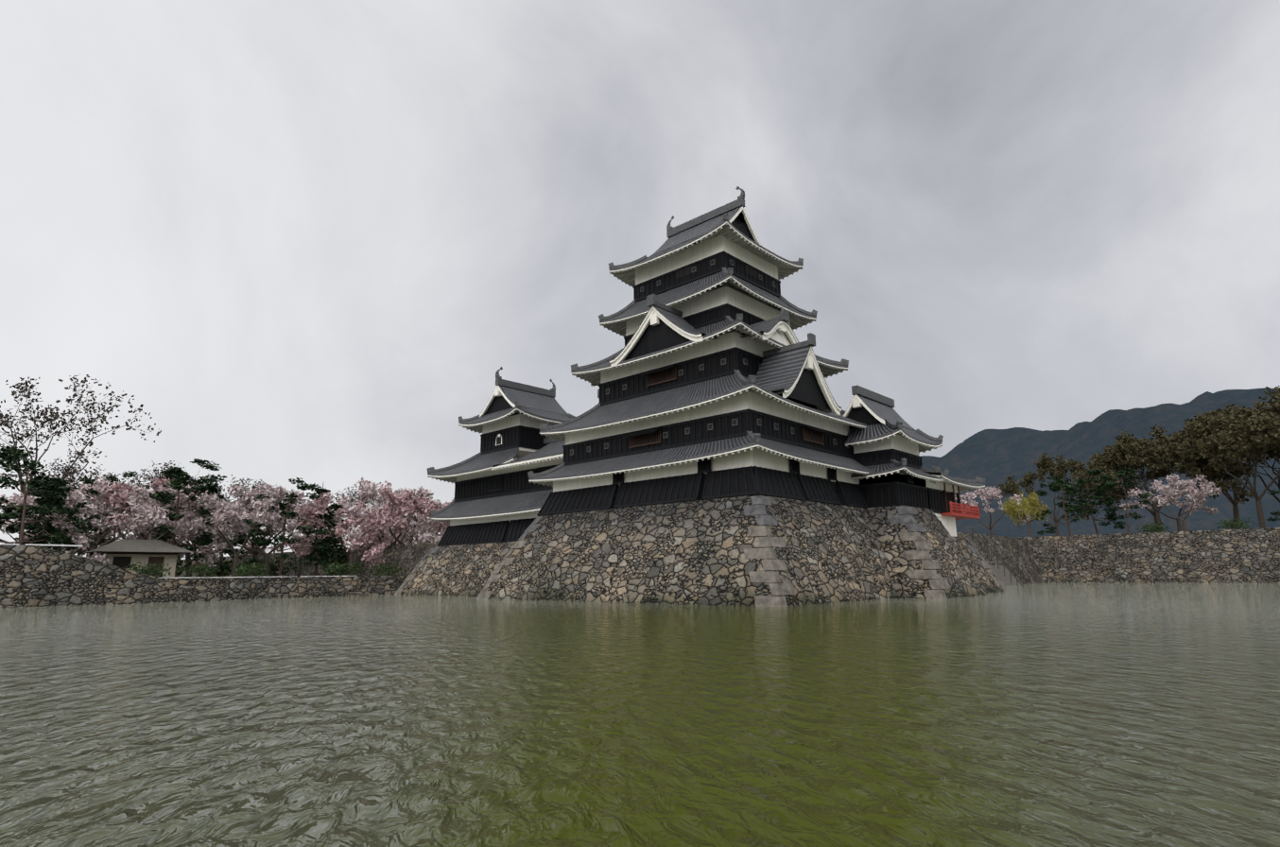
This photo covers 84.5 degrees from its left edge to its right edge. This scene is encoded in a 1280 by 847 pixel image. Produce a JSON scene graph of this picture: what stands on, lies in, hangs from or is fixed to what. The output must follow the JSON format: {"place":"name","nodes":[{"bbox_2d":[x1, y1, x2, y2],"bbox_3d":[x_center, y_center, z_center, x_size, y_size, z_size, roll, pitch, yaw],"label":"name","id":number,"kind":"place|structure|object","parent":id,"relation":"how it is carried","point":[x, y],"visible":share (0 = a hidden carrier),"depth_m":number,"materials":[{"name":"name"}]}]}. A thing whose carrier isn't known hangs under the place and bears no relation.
{"place":"outdoors","nodes":[
{"label":"outdoors","id":0,"kind":"place"},
{"bbox_2d":[0,582,1279,846],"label":"moat water","id":1,"kind":"structure","parent":0,"point":[1089,715],"depth_m":7.78,"materials":[{"name":"green liquid"}]},
{"bbox_2d":[0,0,1279,559],"label":"sky","id":2,"kind":"structure","parent":0,"point":[312,239],"materials":[{"name":"grey"}]},
{"bbox_2d":[971,527,1023,591],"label":"moat steps","id":3,"kind":"structure","parent":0,"point":[1005,576],"depth_m":73.15,"materials":[{"name":"grey stone"}]},
{"bbox_2d":[921,387,1279,536],"bbox_3d":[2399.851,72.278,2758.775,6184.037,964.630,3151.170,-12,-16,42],"label":"mountains","id":4,"kind":"structure","parent":0,"point":[993,457],"depth_m":2793.19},
{"bbox_3d":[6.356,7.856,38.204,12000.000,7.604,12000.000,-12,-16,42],"label":"ground","id":5,"kind":"structure","parent":0,"visible":0},
{"bbox_2d":[0,445,83,550],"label":"pine tree","id":6,"kind":"object","parent":5,"relation":"on","point":[30,485],"visible":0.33,"depth_m":61.61,"materials":[{"name":"green plant"}]},
{"bbox_2d":[15,469,70,552],"bbox_3d":[-49.346,8.310,58.273,4.700,9.000,4.234,7,-14,-31],"label":"conifer tree","id":7,"kind":"object","parent":5,"relation":"on","point":[42,501],"visible":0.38,"depth_m":58.10,"materials":[{"name":"green plant"}]},
{"bbox_2d":[0,447,92,549],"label":"pine tree","id":8,"kind":"object","parent":5,"relation":"on","point":[47,508],"visible":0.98,"depth_m":55.67,"materials":[{"name":"green plant"}]},
{"bbox_2d":[0,483,112,543],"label":"cherry tree","id":9,"kind":"object","parent":5,"relation":"on","point":[16,495],"visible":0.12,"depth_m":74.56,"materials":[{"name":"pink plant"}]},
{"bbox_2d":[24,475,114,548],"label":"pine tree","id":10,"kind":"object","parent":5,"relation":"on","point":[86,480],"visible":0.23,"depth_m":70.30,"materials":[{"name":"green plant"}]},
{"bbox_2d":[0,476,154,554],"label":"cherry tree","id":11,"kind":"object","parent":5,"relation":"on","point":[98,485],"visible":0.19,"depth_m":74.54,"materials":[{"name":"pink plant"}]},
{"bbox_2d":[0,374,161,496],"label":"bare tree","id":12,"kind":"object","parent":5,"relation":"on","point":[56,416],"visible":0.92,"depth_m":91.71,"materials":[{"name":"green plant"}]},
{"bbox_2d":[49,488,134,553],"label":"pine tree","id":13,"kind":"object","parent":5,"relation":"on","point":[95,540],"depth_m":99.16,"materials":[{"name":"green plant"}]},
{"bbox_2d":[30,448,163,554],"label":"bare tree","id":14,"kind":"object","parent":5,"relation":"on","point":[66,474],"visible":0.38,"depth_m":88.31,"materials":[{"name":"plant"}]},
{"bbox_2d":[45,484,170,562],"bbox_3d":[-48.534,9.721,63.600,13.981,8.543,9.649,-12,-16,42],"label":"cherry tree","id":15,"kind":"object","parent":5,"relation":"on","point":[148,510],"visible":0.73,"depth_m":63.89,"materials":[{"name":"pink plant"}]},
{"bbox_2d":[74,470,151,555],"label":"pine tree","id":16,"kind":"object","parent":5,"relation":"on","point":[125,475],"visible":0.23,"depth_m":83.14,"materials":[{"name":"green plant"}]},
{"bbox_2d":[14,482,229,553],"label":"cherry tree","id":17,"kind":"object","parent":5,"relation":"on","point":[169,490],"visible":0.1,"depth_m":72.89,"materials":[{"name":"pink plant"}]},
{"bbox_2d":[83,538,193,577],"bbox_3d":[-45.758,12.344,64.197,5.800,3.500,7.400,-12,-16,42],"label":"garden hut","id":18,"kind":"object","parent":5,"relation":"on","point":[123,553],"visible":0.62,"depth_m":63.17,"materials":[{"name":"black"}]},
{"bbox_2d":[89,514,187,560],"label":"cherry tree","id":19,"kind":"object","parent":5,"relation":"on","point":[181,556],"visible":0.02,"depth_m":110.08,"materials":[{"name":"pink plant"}]},
{"bbox_2d":[88,474,200,543],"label":"cherry tree","id":20,"kind":"object","parent":5,"relation":"on","point":[119,502],"visible":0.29,"depth_m":75.00,"materials":[{"name":"pink plant"}]},
{"bbox_2d":[125,561,171,577],"bbox_3d":[-38.049,11.419,54.662,3.652,1.458,3.262,-12,-16,42],"label":"bush","id":21,"kind":"object","parent":5,"relation":"on","point":[148,570],"visible":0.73,"depth_m":54.05,"materials":[{"name":"green plant"}]},
{"bbox_2d":[104,460,218,515],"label":"bare tree","id":22,"kind":"object","parent":5,"relation":"on","point":[156,475],"visible":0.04,"depth_m":98.35,"materials":[{"name":"plant"}]},
{"bbox_2d":[110,496,251,577],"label":"cherry tree","id":23,"kind":"object","parent":5,"relation":"on","point":[241,511],"visible":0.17,"depth_m":85.58,"materials":[{"name":"pink plant"}]},
{"bbox_2d":[148,458,217,561],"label":"pine tree","id":24,"kind":"object","parent":5,"relation":"on","point":[178,474],"visible":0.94,"depth_m":67.44,"materials":[{"name":"green plant"}]},
{"bbox_2d":[172,506,197,577],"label":"pine tree","id":25,"kind":"object","parent":5,"relation":"on","point":[177,572],"depth_m":110.23,"materials":[{"name":"green plant"}]},
{"bbox_2d":[175,554,195,577],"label":"bush","id":26,"kind":"object","parent":5,"relation":"on","point":[180,563],"visible":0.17,"depth_m":80.23,"materials":[{"name":"green plant"}]},
{"bbox_2d":[176,563,220,577],"bbox_3d":[-37.054,12.364,58.867,2.756,1.324,3.063,1,-12,-8],"label":"bush","id":27,"kind":"object","parent":5,"relation":"on","point":[203,571],"visible":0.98,"depth_m":58.66,"materials":[{"name":"green plant"}]},
{"bbox_2d":[151,462,248,576],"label":"pine tree","id":28,"kind":"object","parent":5,"relation":"on","point":[212,489],"visible":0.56,"depth_m":74.34,"materials":[{"name":"green plant"}]},
{"bbox_2d":[191,556,242,576],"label":"bush","id":29,"kind":"object","parent":5,"relation":"on","point":[220,563],"visible":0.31,"depth_m":81.65,"materials":[{"name":"green plant"}]},
{"bbox_2d":[168,490,279,576],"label":"cherry tree","id":30,"kind":"object","parent":5,"relation":"on","point":[259,515],"visible":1,"depth_m":68.49,"materials":[{"name":"pink plant"}]},
{"bbox_2d":[175,486,278,575],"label":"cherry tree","id":31,"kind":"object","parent":5,"relation":"on","point":[249,526],"visible":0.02,"depth_m":98.41,"materials":[{"name":"pink plant"}]},
{"bbox_2d":[204,474,283,576],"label":"tree","id":32,"kind":"object","parent":5,"relation":"on","point":[243,480],"visible":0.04,"depth_m":106.07,"materials":[{"name":"plant"}]},
{"bbox_2d":[214,506,273,559],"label":"cherry tree","id":33,"kind":"object","parent":5,"relation":"on","point":[248,544],"visible":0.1,"depth_m":125.18,"materials":[{"name":"pink plant"}]},
{"bbox_2d":[224,557,271,576],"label":"bush","id":34,"kind":"object","parent":5,"relation":"on","point":[239,563],"visible":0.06,"depth_m":105.38,"materials":[{"name":"green plant"}]},
{"bbox_2d":[232,562,268,576],"bbox_3d":[-33.893,12.694,60.981,2.698,1.412,3.969,2,-12,-14],"label":"bush","id":35,"kind":"object","parent":5,"relation":"on","point":[247,571],"visible":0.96,"depth_m":60.71,"materials":[{"name":"green plant"}]},
{"bbox_2d":[184,483,317,576],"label":"cherry tree","id":36,"kind":"object","parent":5,"relation":"on","point":[276,494],"visible":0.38,"depth_m":83.14,"materials":[{"name":"pink plant"}]},
{"bbox_2d":[231,506,279,560],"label":"pine tree","id":37,"kind":"object","parent":5,"relation":"on","point":[242,552],"visible":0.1,"depth_m":116.59,"materials":[{"name":"green plant"}]},
{"bbox_2d":[190,497,328,576],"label":"cherry tree","id":38,"kind":"object","parent":5,"relation":"on","point":[239,527],"visible":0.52,"depth_m":81.43,"materials":[{"name":"pink plant"}]},
{"bbox_2d":[241,556,301,576],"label":"bush","id":39,"kind":"object","parent":5,"relation":"on","point":[273,568],"visible":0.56,"depth_m":89.39,"materials":[{"name":"green plant"}]},
{"bbox_2d":[232,477,332,576],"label":"pine tree","id":40,"kind":"object","parent":5,"relation":"on","point":[285,511],"visible":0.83,"depth_m":76.55,"materials":[{"name":"green plant"}]},
{"bbox_2d":[273,499,325,558],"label":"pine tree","id":41,"kind":"object","parent":5,"relation":"on","point":[276,544],"visible":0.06,"depth_m":104.62,"materials":[{"name":"green plant"}]},
{"bbox_2d":[268,508,332,552],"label":"cherry tree","id":42,"kind":"object","parent":5,"relation":"on","point":[292,549],"visible":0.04,"depth_m":130.72,"materials":[{"name":"pink plant"}]},
{"bbox_2d":[249,491,363,576],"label":"cherry tree","id":43,"kind":"object","parent":5,"relation":"on","point":[277,524],"visible":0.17,"depth_m":97.23,"materials":[{"name":"pink plant"}]},
{"bbox_2d":[289,484,339,575],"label":"conifer tree","id":44,"kind":"object","parent":5,"relation":"on","point":[327,517],"visible":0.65,"depth_m":85.48,"materials":[{"name":"green plant"}]},
{"bbox_2d":[309,498,348,575],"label":"conifer tree","id":45,"kind":"object","parent":5,"relation":"on","point":[336,506],"visible":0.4,"depth_m":95.01,"materials":[{"name":"green plant"}]},
{"bbox_2d":[319,557,348,575],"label":"bush","id":46,"kind":"object","parent":5,"relation":"on","point":[341,561],"visible":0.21,"depth_m":92.39,"materials":[{"name":"green plant"}]},
{"bbox_2d":[320,561,364,576],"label":"bush","id":47,"kind":"object","parent":5,"relation":"on","point":[339,567],"visible":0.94,"depth_m":65.50,"materials":[{"name":"green plant"}]},
{"bbox_2d":[285,491,409,575],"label":"cherry tree","id":48,"kind":"object","parent":5,"relation":"on","point":[372,527],"visible":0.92,"depth_m":79.46,"materials":[{"name":"pink plant"}]},
{"bbox_2d":[326,486,387,540],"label":"bare tree","id":49,"kind":"object","parent":5,"relation":"on","point":[356,497],"visible":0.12,"depth_m":121.18,"materials":[{"name":"plant"}]},
{"bbox_2d":[359,495,412,546],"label":"cherry tree","id":50,"kind":"object","parent":5,"relation":"on","point":[384,527],"depth_m":113.04,"materials":[{"name":"pink plant"}]},
{"bbox_2d":[330,476,445,550],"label":"cherry tree","id":51,"kind":"object","parent":5,"relation":"on","point":[428,536],"visible":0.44,"depth_m":87.73,"materials":[{"name":"pink plant"}]},
{"bbox_2d":[369,562,406,575],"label":"bush","id":52,"kind":"object","parent":5,"relation":"on","point":[379,571],"visible":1,"depth_m":70.43,"materials":[{"name":"green plant"}]},
{"bbox_2d":[354,480,450,551],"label":"cherry tree","id":53,"kind":"object","parent":5,"relation":"on","point":[411,504],"visible":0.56,"depth_m":85.28,"materials":[{"name":"pink plant"}]},
{"bbox_2d":[387,523,439,543],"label":"cherry tree","id":54,"kind":"object","parent":5,"relation":"on","point":[404,542],"depth_m":130.61,"materials":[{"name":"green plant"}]},
{"bbox_2d":[381,494,445,543],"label":"cherry tree","id":55,"kind":"object","parent":5,"relation":"on","point":[406,539],"depth_m":96.79,"materials":[{"name":"pink plant"}]},
{"bbox_2d":[391,497,454,543],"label":"cherry tree","id":56,"kind":"object","parent":5,"relation":"on","point":[397,533],"depth_m":115.86,"materials":[{"name":"pink plant"}]},
{"bbox_2d":[0,527,1279,607],"bbox_3d":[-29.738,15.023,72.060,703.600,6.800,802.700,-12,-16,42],"label":"moat stone walls","id":57,"kind":"structure","parent":5,"relation":"on","point":[35,576],"depth_m":74.08,"materials":[{"name":"grey stone"}]},
{"bbox_2d":[0,543,356,578],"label":"wall coping","id":58,"kind":"object","parent":57,"relation":"on","point":[164,578],"visible":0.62,"depth_m":51.23,"materials":[{"name":"stone"}]},
{"bbox_2d":[394,494,1006,606],"bbox_3d":[2.390,11.279,56.268,44.348,6.900,29.548,-12,-16,42],"label":"stone base","id":59,"kind":"object","parent":5,"relation":"on","point":[760,550],"visible":0.88,"depth_m":41.75,"materials":[{"name":"grey stone"}]},
{"bbox_2d":[426,366,575,546],"bbox_3d":[-7.986,2.699,62.137,20.114,16.337,12.486,-12,-16,42],"label":"castle turret","id":60,"kind":"object","parent":59,"relation":"on","point":[499,497],"visible":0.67,"depth_m":61.18,"materials":[{"name":"paint"}]},
{"bbox_2d":[527,186,870,516],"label":"castle keep","id":61,"kind":"structure","parent":59,"relation":"on","point":[708,379],"depth_m":46.47,"materials":[{"name":"paint"}]},
{"bbox_2d":[843,385,949,509],"bbox_3d":[16.734,2.233,51.024,8.182,8.920,7.723,-12,-16,42],"label":"castle turret","id":62,"kind":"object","parent":59,"relation":"on","point":[889,443],"visible":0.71,"depth_m":48.36,"materials":[{"name":"paint"}]},
{"bbox_2d":[918,465,985,536],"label":"moon-viewing pavilion","id":63,"kind":"structure","parent":59,"relation":"on","point":[947,512],"depth_m":53.15,"materials":[{"name":"paint"}]},
{"bbox_2d":[954,485,1030,535],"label":"cherry tree","id":64,"kind":"object","parent":5,"relation":"on","point":[993,492],"visible":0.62,"depth_m":112.00,"materials":[{"name":"pink plant"}]},
{"bbox_2d":[1002,489,1049,536],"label":"willow tree","id":65,"kind":"object","parent":5,"relation":"on","point":[1011,507],"visible":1,"depth_m":94.34,"materials":[{"name":"plant"}]},
{"bbox_2d":[996,452,1124,536],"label":"tall tree","id":66,"kind":"object","parent":5,"relation":"on","point":[1046,463],"visible":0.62,"depth_m":123.75,"materials":[{"name":"green plant"}]},
{"bbox_2d":[1036,480,1089,535],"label":"pine tree","id":67,"kind":"object","parent":5,"relation":"on","point":[1052,529],"visible":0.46,"depth_m":106.15,"materials":[{"name":"green plant"}]},
{"bbox_2d":[1034,474,1098,535],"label":"pine tree","id":68,"kind":"object","parent":5,"relation":"on","point":[1078,509],"visible":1,"depth_m":93.82,"materials":[{"name":"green plant"}]},
{"bbox_2d":[1063,468,1126,534],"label":"pine tree","id":69,"kind":"object","parent":5,"relation":"on","point":[1093,473],"visible":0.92,"depth_m":95.75,"materials":[{"name":"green plant"}]},
{"bbox_2d":[1094,467,1154,533],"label":"pine tree","id":70,"kind":"object","parent":5,"relation":"on","point":[1103,486],"visible":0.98,"depth_m":91.93,"materials":[{"name":"green plant"}]},
{"bbox_2d":[1072,444,1228,532],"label":"tall tree","id":71,"kind":"object","parent":5,"relation":"on","point":[1165,472],"visible":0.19,"depth_m":111.22,"materials":[{"name":"green plant"}]},
{"bbox_2d":[1135,521,1168,532],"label":"bush","id":72,"kind":"object","parent":5,"relation":"on","point":[1156,527],"visible":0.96,"depth_m":83.95,"materials":[{"name":"green plant"}]},
{"bbox_2d":[1082,430,1225,532],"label":"tall tree","id":73,"kind":"object","parent":5,"relation":"on","point":[1132,452],"visible":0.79,"depth_m":99.44,"materials":[{"name":"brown plant"}]},
{"bbox_2d":[1119,473,1218,531],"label":"cherry tree","id":74,"kind":"object","parent":5,"relation":"on","point":[1196,507],"visible":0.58,"depth_m":92.52,"materials":[{"name":"pink plant"}]},
{"bbox_2d":[1137,479,1221,531],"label":"cherry tree","id":75,"kind":"object","parent":5,"relation":"on","point":[1172,495],"visible":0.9,"depth_m":87.87,"materials":[{"name":"pink plant"}]},
{"bbox_2d":[1148,402,1274,529],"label":"tall tree","id":76,"kind":"object","parent":5,"relation":"on","point":[1205,420],"visible":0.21,"depth_m":97.83,"materials":[{"name":"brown plant"}]},
{"bbox_2d":[1183,398,1279,528],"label":"tall tree","id":77,"kind":"object","parent":5,"relation":"on","point":[1232,436],"visible":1,"depth_m":84.19,"materials":[{"name":"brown plant"}]},
{"bbox_2d":[1214,517,1256,529],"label":"bush","id":78,"kind":"object","parent":5,"relation":"on","point":[1230,525],"visible":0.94,"depth_m":78.68,"materials":[{"name":"green plant"}]},
{"bbox_2d":[1193,455,1279,502],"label":"tall tree","id":79,"kind":"object","parent":5,"relation":"on","point":[1263,481],"visible":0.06,"depth_m":103.26,"materials":[{"name":"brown plant"}]},
{"bbox_2d":[1201,385,1279,503],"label":"tall tree","id":80,"kind":"object","parent":5,"relation":"on","point":[1210,470],"visible":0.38,"depth_m":92.70,"materials":[{"name":"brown plant"}]},
{"bbox_2d":[1244,410,1279,478],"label":"tall tree","id":81,"kind":"object","parent":5,"relation":"on","point":[1275,451],"visible":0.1,"depth_m":91.43,"materials":[{"name":"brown plant"}]},
{"bbox_2d":[1265,489,1279,521],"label":"pine tree","id":82,"kind":"object","parent":5,"relation":"on","point":[1276,512],"visible":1,"depth_m":81.77,"materials":[{"name":"green plant"}]}
]}

